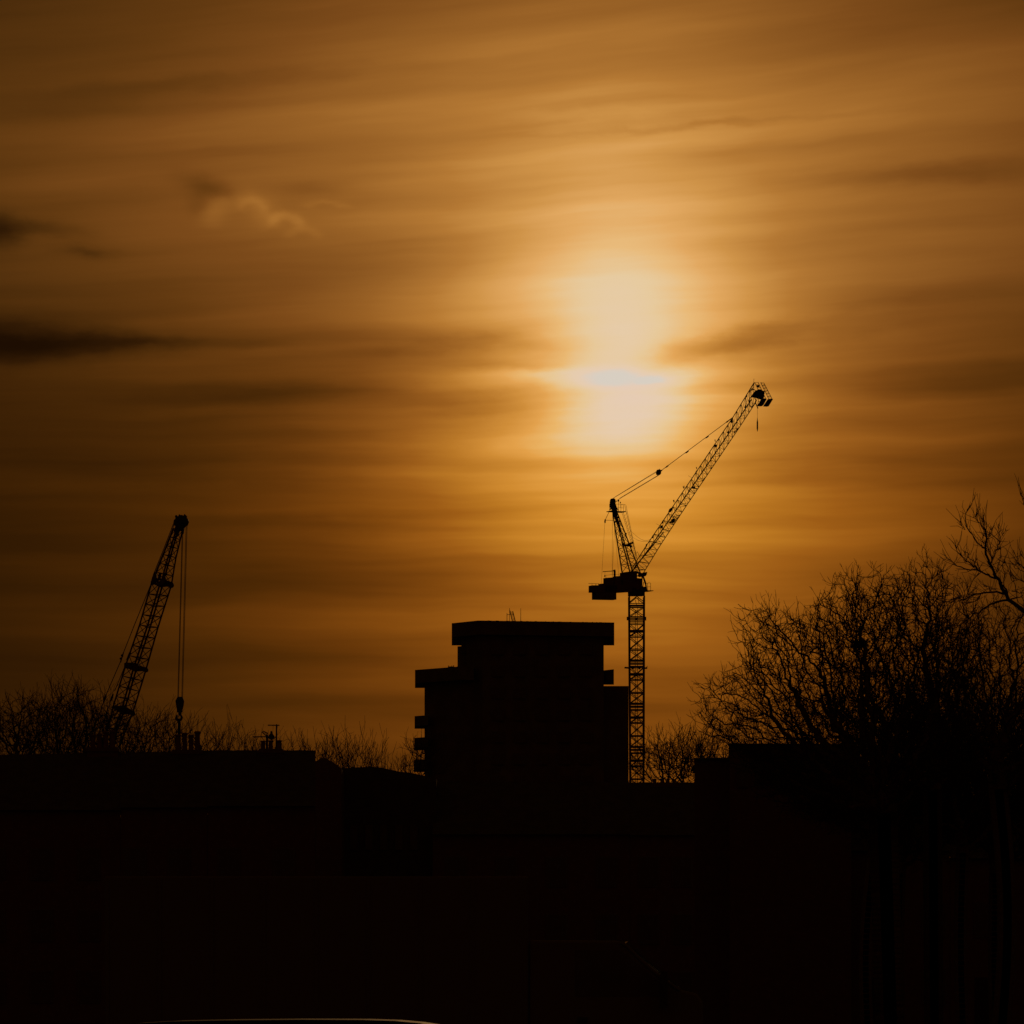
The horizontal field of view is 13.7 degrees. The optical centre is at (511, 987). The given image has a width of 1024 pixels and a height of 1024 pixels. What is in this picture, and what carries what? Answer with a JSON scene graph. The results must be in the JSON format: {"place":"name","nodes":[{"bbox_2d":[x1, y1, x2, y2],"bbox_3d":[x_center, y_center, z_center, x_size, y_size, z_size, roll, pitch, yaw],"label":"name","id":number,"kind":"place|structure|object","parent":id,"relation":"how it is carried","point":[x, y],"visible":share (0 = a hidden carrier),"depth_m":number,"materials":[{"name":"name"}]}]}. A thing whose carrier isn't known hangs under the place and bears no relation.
{"place":"outdoors","nodes":[
{"label":"outdoors","id":0,"kind":"place"},
{"bbox_2d":[0,1023,104,1023],"bbox_3d":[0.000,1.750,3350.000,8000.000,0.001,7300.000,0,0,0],"label":"ground","id":1,"kind":"structure","parent":0,"point":[52,1023],"depth_m":206.60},
{"bbox_2d":[0,691,66,754],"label":"bare tree","id":2,"kind":"object","parent":1,"relation":"on","point":[17,740],"visible":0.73,"depth_m":299.53,"materials":[{"name":"black plant"}]},
{"bbox_2d":[6,672,98,753],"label":"bare tree","id":3,"kind":"object","parent":1,"relation":"on","point":[34,731],"visible":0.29,"depth_m":309.67,"materials":[{"name":"black plant"}]},
{"bbox_2d":[29,672,142,752],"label":"bare tree","id":4,"kind":"object","parent":1,"relation":"on","point":[87,734],"visible":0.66,"depth_m":304.41,"materials":[{"name":"black plant"}]},
{"bbox_2d":[63,691,158,752],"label":"bare tree","id":5,"kind":"object","parent":1,"relation":"on","point":[125,738],"visible":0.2,"depth_m":311.72,"materials":[{"name":"black plant"}]},
{"bbox_2d":[87,514,188,747],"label":"crawler crane","id":6,"kind":"object","parent":1,"relation":"on","point":[180,522],"visible":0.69,"depth_m":329.91,"materials":[{"name":"paint"}]},
{"bbox_2d":[102,701,189,752],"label":"bare tree","id":7,"kind":"object","parent":1,"relation":"on","point":[133,748],"visible":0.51,"depth_m":299.75,"materials":[{"name":"black plant"}]},
{"bbox_2d":[135,694,197,751],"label":"bare tree","id":8,"kind":"object","parent":1,"relation":"on","point":[175,725],"visible":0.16,"depth_m":307.80,"materials":[{"name":"black plant"}]},
{"bbox_2d":[166,707,215,750],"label":"bare tree","id":9,"kind":"object","parent":1,"relation":"on","point":[191,727],"visible":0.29,"depth_m":301.90,"materials":[{"name":"black plant"}]},
{"bbox_2d":[183,714,255,749],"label":"bare tree","id":10,"kind":"object","parent":1,"relation":"on","point":[219,743],"visible":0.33,"depth_m":312.06,"materials":[{"name":"black plant"}]},
{"bbox_2d":[201,704,265,749],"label":"bare tree","id":11,"kind":"object","parent":1,"relation":"on","point":[245,742],"visible":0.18,"depth_m":314.90,"materials":[{"name":"black plant"}]},
{"bbox_2d":[273,727,329,758],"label":"bare tree","id":12,"kind":"object","parent":1,"relation":"on","point":[304,745],"visible":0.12,"depth_m":318.01,"materials":[{"name":"black plant"}]},
{"bbox_2d":[299,725,353,767],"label":"bare tree","id":13,"kind":"object","parent":1,"relation":"on","point":[324,755],"visible":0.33,"depth_m":319.91,"materials":[{"name":"black plant"}]},
{"bbox_2d":[316,721,377,767],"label":"bare tree","id":14,"kind":"object","parent":1,"relation":"on","point":[351,757],"visible":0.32,"depth_m":317.78,"materials":[{"name":"black plant"}]},
{"bbox_2d":[343,723,404,769],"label":"bare tree","id":15,"kind":"object","parent":1,"relation":"on","point":[378,758],"visible":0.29,"depth_m":319.55,"materials":[{"name":"black plant"}]},
{"bbox_2d":[372,742,429,775],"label":"bare tree","id":16,"kind":"object","parent":1,"relation":"on","point":[405,762],"visible":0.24,"depth_m":321.93,"materials":[{"name":"black plant"}]},
{"bbox_2d":[394,719,453,776],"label":"bare tree","id":17,"kind":"object","parent":1,"relation":"on","point":[421,755],"visible":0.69,"depth_m":330.00,"materials":[{"name":"black plant"}]},
{"bbox_2d":[615,713,716,781],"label":"bare tree","id":18,"kind":"object","parent":1,"relation":"on","point":[662,753],"visible":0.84,"depth_m":299.65,"materials":[{"name":"black plant"}]},
{"bbox_2d":[641,718,719,781],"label":"bare tree","id":19,"kind":"object","parent":1,"relation":"on","point":[687,754],"visible":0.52,"depth_m":304.78,"materials":[{"name":"black plant"}]},
{"bbox_2d":[588,382,772,781],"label":"tower crane","id":20,"kind":"object","parent":1,"relation":"on","point":[630,582],"visible":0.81,"depth_m":485.40,"materials":[{"name":"paint"}]},
{"bbox_2d":[672,717,745,780],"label":"bare tree","id":21,"kind":"object","parent":1,"relation":"on","point":[715,747],"visible":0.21,"depth_m":309.30,"materials":[{"name":"black plant"}]},
{"bbox_2d":[687,559,995,1023],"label":"bare tree","id":22,"kind":"object","parent":1,"relation":"on","point":[876,802],"visible":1,"depth_m":129.59,"materials":[{"name":"black plant"}]},
{"bbox_2d":[726,677,979,1023],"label":"bare tree","id":23,"kind":"object","parent":1,"relation":"on","point":[865,978],"visible":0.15,"depth_m":164.77,"materials":[{"name":"black plant"}]},
{"bbox_2d":[804,728,988,1023],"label":"bare tree","id":24,"kind":"object","parent":1,"relation":"on","point":[905,847],"visible":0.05,"depth_m":175.81,"materials":[{"name":"black plant"}]},
{"bbox_2d":[810,546,1006,1023],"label":"bare tree","id":25,"kind":"object","parent":1,"relation":"on","point":[933,912],"visible":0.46,"depth_m":137.71,"materials":[{"name":"black plant"}]},
{"bbox_2d":[841,669,1023,1023],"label":"bare tree","id":26,"kind":"object","parent":1,"relation":"on","point":[964,847],"visible":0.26,"depth_m":167.76,"materials":[{"name":"black plant"}]},
{"bbox_2d":[900,584,1023,1023],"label":"bare tree","id":27,"kind":"object","parent":1,"relation":"on","point":[999,786],"visible":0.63,"depth_m":149.69,"materials":[{"name":"black plant"}]},
{"bbox_2d":[919,718,1023,1023],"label":"bare tree","id":28,"kind":"object","parent":1,"relation":"on","point":[992,929],"visible":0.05,"depth_m":177.77,"materials":[{"name":"black plant"}]},
{"bbox_2d":[931,473,1023,661],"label":"bare tree","id":29,"kind":"object","parent":1,"relation":"on","point":[1003,589],"visible":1,"depth_m":111.94,"materials":[{"name":"black plant"}]},
{"bbox_2d":[942,669,1023,846],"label":"bare tree","id":30,"kind":"object","parent":1,"relation":"on","point":[1018,829],"visible":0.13,"depth_m":171.58,"materials":[{"name":"black plant"}]},
{"bbox_2d":[0,730,120,1022],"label":"terraced house","id":31,"kind":"structure","parent":0,"point":[60,839],"depth_m":207.75,"materials":[{"name":"brick"}]},
{"bbox_2d":[0,970,4,1002],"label":"window","id":32,"kind":"structure","parent":31,"relation":"in","point":[2,972],"depth_m":207.71,"materials":[{"name":"black glass"}]},
{"bbox_2d":[0,909,4,940],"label":"window","id":33,"kind":"structure","parent":31,"relation":"in","point":[2,911],"depth_m":207.71,"materials":[{"name":"black glass"}]},
{"bbox_2d":[0,847,4,879],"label":"window","id":34,"kind":"structure","parent":31,"relation":"in","point":[2,849],"depth_m":207.71,"materials":[{"name":"black glass"}]},
{"bbox_2d":[30,970,52,1002],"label":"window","id":35,"kind":"structure","parent":31,"relation":"in","point":[41,981],"depth_m":207.71,"materials":[{"name":"black glass"}]},
{"bbox_2d":[30,909,52,940],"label":"window","id":36,"kind":"structure","parent":31,"relation":"in","point":[41,920],"depth_m":207.71,"materials":[{"name":"black glass"}]},
{"bbox_2d":[30,847,52,879],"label":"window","id":37,"kind":"structure","parent":31,"relation":"in","point":[41,858],"depth_m":207.71,"materials":[{"name":"black glass"}]},
{"bbox_2d":[77,970,99,1002],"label":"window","id":38,"kind":"structure","parent":31,"relation":"in","point":[88,981],"depth_m":207.71,"materials":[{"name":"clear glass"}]},
{"bbox_2d":[77,909,99,940],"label":"window","id":39,"kind":"structure","parent":31,"relation":"in","point":[88,920],"depth_m":207.71,"materials":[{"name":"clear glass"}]},
{"bbox_2d":[77,847,99,879],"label":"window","id":40,"kind":"structure","parent":31,"relation":"in","point":[88,858],"depth_m":207.71,"materials":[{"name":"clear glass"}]},
{"bbox_2d":[120,731,207,876],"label":"terraced house","id":41,"kind":"structure","parent":0,"point":[163,814],"depth_m":207.75,"materials":[{"name":"brick"}]},
{"bbox_2d":[123,847,145,876],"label":"window","id":42,"kind":"structure","parent":41,"relation":"in","point":[134,858],"depth_m":207.71,"materials":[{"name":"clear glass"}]},
{"bbox_2d":[168,847,189,876],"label":"window","id":43,"kind":"structure","parent":41,"relation":"in","point":[178,857],"depth_m":207.71,"materials":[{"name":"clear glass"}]},
{"bbox_2d":[207,724,315,876],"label":"terraced house","id":44,"kind":"structure","parent":0,"point":[261,812],"depth_m":207.75,"materials":[{"name":"brick"}]},
{"bbox_2d":[218,847,239,876],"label":"window","id":45,"kind":"structure","parent":44,"relation":"in","point":[228,857],"depth_m":207.71,"materials":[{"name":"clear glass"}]},
{"bbox_2d":[273,847,294,876],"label":"window","id":46,"kind":"structure","parent":44,"relation":"in","point":[283,857],"depth_m":207.71,"materials":[{"name":"black glass"}]},
{"bbox_2d":[135,1019,434,1023],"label":"parked car","id":47,"kind":"object","parent":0,"point":[305,1021],"visible":1,"depth_m":38.12,"materials":[{"name":"paint"}]},
{"bbox_2d":[315,758,436,876],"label":"building","id":48,"kind":"structure","parent":0,"point":[373,821],"depth_m":222.50,"materials":[{"name":"brick"}]},
{"bbox_2d":[350,825,357,849],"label":"window","id":49,"kind":"structure","parent":48,"relation":"in","point":[353,828],"depth_m":222.41,"materials":[{"name":"black glass"}]},
{"bbox_2d":[365,825,372,849],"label":"window","id":50,"kind":"structure","parent":48,"relation":"in","point":[368,828],"depth_m":222.41,"materials":[{"name":"black glass"}]},
{"bbox_2d":[380,825,387,849],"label":"window","id":51,"kind":"structure","parent":48,"relation":"in","point":[383,828],"depth_m":222.41,"materials":[{"name":"black glass"}]},
{"bbox_2d":[395,825,402,849],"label":"window","id":52,"kind":"structure","parent":48,"relation":"in","point":[398,828],"depth_m":222.41,"materials":[{"name":"black glass"}]},
{"bbox_2d":[410,825,417,849],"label":"window","id":53,"kind":"structure","parent":48,"relation":"in","point":[413,828],"depth_m":222.41,"materials":[{"name":"black glass"}]},
{"bbox_2d":[105,877,702,1023],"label":"box van","id":54,"kind":"object","parent":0,"point":[448,950],"visible":1,"depth_m":53.00,"materials":[{"name":"paint"}]},
{"bbox_2d":[0,0,1023,816],"label":"sky","id":55,"kind":"structure","parent":0,"point":[393,302],"materials":[{"name":"orange"}]},
{"bbox_2d":[414,608,627,781],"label":"apartment tower","id":56,"kind":"structure","parent":0,"point":[519,701],"depth_m":502.23,"materials":[{"name":"concrete"}]},
{"bbox_2d":[491,643,503,654],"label":"window","id":57,"kind":"structure","parent":56,"relation":"in","point":[496,648],"depth_m":501.08,"materials":[{"name":"black glass"}]},
{"bbox_2d":[491,665,503,676],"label":"window","id":58,"kind":"structure","parent":56,"relation":"in","point":[496,670],"depth_m":501.08,"materials":[{"name":"black glass"}]},
{"bbox_2d":[491,687,503,698],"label":"window","id":59,"kind":"structure","parent":56,"relation":"in","point":[496,692],"depth_m":501.08,"materials":[{"name":"black glass"}]},
{"bbox_2d":[491,753,503,764],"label":"window","id":60,"kind":"structure","parent":56,"relation":"in","point":[496,758],"depth_m":501.08,"materials":[{"name":"black glass"}]},
{"bbox_2d":[513,643,525,654],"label":"window","id":61,"kind":"structure","parent":56,"relation":"in","point":[518,648],"depth_m":501.44,"materials":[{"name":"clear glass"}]},
{"bbox_2d":[513,665,525,676],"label":"window","id":62,"kind":"structure","parent":56,"relation":"in","point":[518,670],"depth_m":501.44,"materials":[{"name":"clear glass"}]},
{"bbox_2d":[513,753,525,764],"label":"window","id":63,"kind":"structure","parent":56,"relation":"in","point":[518,758],"depth_m":501.44,"materials":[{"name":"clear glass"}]},
{"bbox_2d":[535,643,547,654],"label":"window","id":64,"kind":"structure","parent":56,"relation":"in","point":[540,648],"depth_m":501.81,"materials":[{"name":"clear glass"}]},
{"bbox_2d":[535,665,547,676],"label":"window","id":65,"kind":"structure","parent":56,"relation":"in","point":[540,670],"depth_m":501.81,"materials":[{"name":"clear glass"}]},
{"bbox_2d":[535,753,547,764],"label":"window","id":66,"kind":"structure","parent":56,"relation":"in","point":[540,758],"depth_m":501.81,"materials":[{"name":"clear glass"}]},
{"bbox_2d":[557,643,569,654],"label":"window","id":67,"kind":"structure","parent":56,"relation":"in","point":[562,648],"depth_m":502.30,"materials":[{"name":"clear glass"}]},
{"bbox_2d":[557,665,569,676],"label":"window","id":68,"kind":"structure","parent":56,"relation":"in","point":[562,670],"depth_m":502.30,"materials":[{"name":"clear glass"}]},
{"bbox_2d":[557,731,569,742],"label":"window","id":69,"kind":"structure","parent":56,"relation":"in","point":[562,736],"depth_m":502.30,"materials":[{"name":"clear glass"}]},
{"bbox_2d":[557,753,569,764],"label":"window","id":70,"kind":"structure","parent":56,"relation":"in","point":[562,758],"depth_m":502.30,"materials":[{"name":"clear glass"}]},
{"bbox_2d":[579,643,591,654],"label":"window","id":71,"kind":"structure","parent":56,"relation":"in","point":[584,648],"depth_m":502.67,"materials":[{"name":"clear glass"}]},
{"bbox_2d":[579,665,591,676],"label":"window","id":72,"kind":"structure","parent":56,"relation":"in","point":[584,670],"depth_m":502.67,"materials":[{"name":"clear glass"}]},
{"bbox_2d":[579,731,591,742],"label":"window","id":73,"kind":"structure","parent":56,"relation":"in","point":[584,736],"depth_m":502.67,"materials":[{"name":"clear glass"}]},
{"bbox_2d":[579,753,591,764],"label":"window","id":74,"kind":"structure","parent":56,"relation":"in","point":[584,758],"depth_m":502.67,"materials":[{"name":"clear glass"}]},
{"bbox_2d":[432,781,629,943],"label":"terraced house","id":75,"kind":"structure","parent":0,"point":[564,847],"depth_m":221.75,"materials":[{"name":"brick"}]},
{"bbox_2d":[446,856,466,876],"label":"window","id":76,"kind":"structure","parent":75,"relation":"in","point":[456,866],"depth_m":221.70,"materials":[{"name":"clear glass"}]},
{"bbox_2d":[496,856,516,876],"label":"window","id":77,"kind":"structure","parent":75,"relation":"in","point":[506,866],"depth_m":221.70,"materials":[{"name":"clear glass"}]},
{"bbox_2d":[546,914,566,939],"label":"window","id":78,"kind":"structure","parent":75,"relation":"in","point":[556,924],"depth_m":221.70,"materials":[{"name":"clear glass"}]},
{"bbox_2d":[546,856,566,886],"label":"window","id":79,"kind":"structure","parent":75,"relation":"in","point":[556,866],"depth_m":221.70,"materials":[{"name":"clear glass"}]},
{"bbox_2d":[597,914,617,940],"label":"window","id":80,"kind":"structure","parent":75,"relation":"in","point":[607,924],"depth_m":221.70,"materials":[{"name":"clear glass"}]},
{"bbox_2d":[597,856,617,886],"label":"window","id":81,"kind":"structure","parent":75,"relation":"in","point":[607,866],"depth_m":221.70,"materials":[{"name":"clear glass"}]},
{"bbox_2d":[630,778,693,992],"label":"terraced house","id":82,"kind":"structure","parent":0,"point":[661,874],"depth_m":221.75,"materials":[{"name":"brick"}]},
{"bbox_2d":[638,914,659,943],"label":"window","id":83,"kind":"structure","parent":82,"relation":"in","point":[648,924],"depth_m":221.70,"materials":[{"name":"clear glass"}]},
{"bbox_2d":[638,856,659,886],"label":"window","id":84,"kind":"structure","parent":82,"relation":"in","point":[648,866],"depth_m":221.70,"materials":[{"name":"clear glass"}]},
{"bbox_2d":[672,971,692,992],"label":"window","id":85,"kind":"structure","parent":82,"relation":"in","point":[685,978],"depth_m":221.70,"materials":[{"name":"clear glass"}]},
{"bbox_2d":[672,914,692,943],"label":"window","id":86,"kind":"structure","parent":82,"relation":"in","point":[682,924],"depth_m":221.70,"materials":[{"name":"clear glass"}]},
{"bbox_2d":[672,856,692,886],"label":"window","id":87,"kind":"structure","parent":82,"relation":"in","point":[682,866],"depth_m":221.70,"materials":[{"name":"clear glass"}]},
{"bbox_2d":[694,743,850,1023],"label":"flat roofed block","id":88,"kind":"structure","parent":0,"point":[772,920],"depth_m":189.00,"materials":[{"name":"brick"}]},
{"bbox_2d":[737,765,747,787],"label":"window","id":89,"kind":"structure","parent":88,"relation":"in","point":[742,781],"depth_m":188.89,"materials":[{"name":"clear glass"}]},
{"bbox_2d":[851,803,949,1023],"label":"terraced house","id":90,"kind":"structure","parent":0,"point":[914,963],"depth_m":190.75,"materials":[{"name":"brick"}]},
{"bbox_2d":[922,969,946,1003],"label":"window","id":91,"kind":"structure","parent":90,"relation":"in","point":[944,970],"depth_m":190.70,"materials":[{"name":"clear glass"}]},
{"bbox_2d":[922,902,946,936],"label":"window","id":92,"kind":"structure","parent":90,"relation":"in","point":[944,903],"depth_m":190.70,"materials":[{"name":"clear glass"}]},
{"bbox_2d":[950,799,1023,1023],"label":"terraced house","id":93,"kind":"structure","parent":0,"point":[977,934],"depth_m":190.75,"materials":[{"name":"brick"}]},
{"bbox_2d":[974,902,988,936],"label":"window","id":94,"kind":"structure","parent":93,"relation":"in","point":[980,908],"depth_m":190.70,"materials":[{"name":"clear glass"}]},
{"bbox_2d":[975,977,988,1023],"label":"door","id":95,"kind":"structure","parent":93,"relation":"in","point":[981,983],"depth_m":190.70,"materials":[{"name":"black"}]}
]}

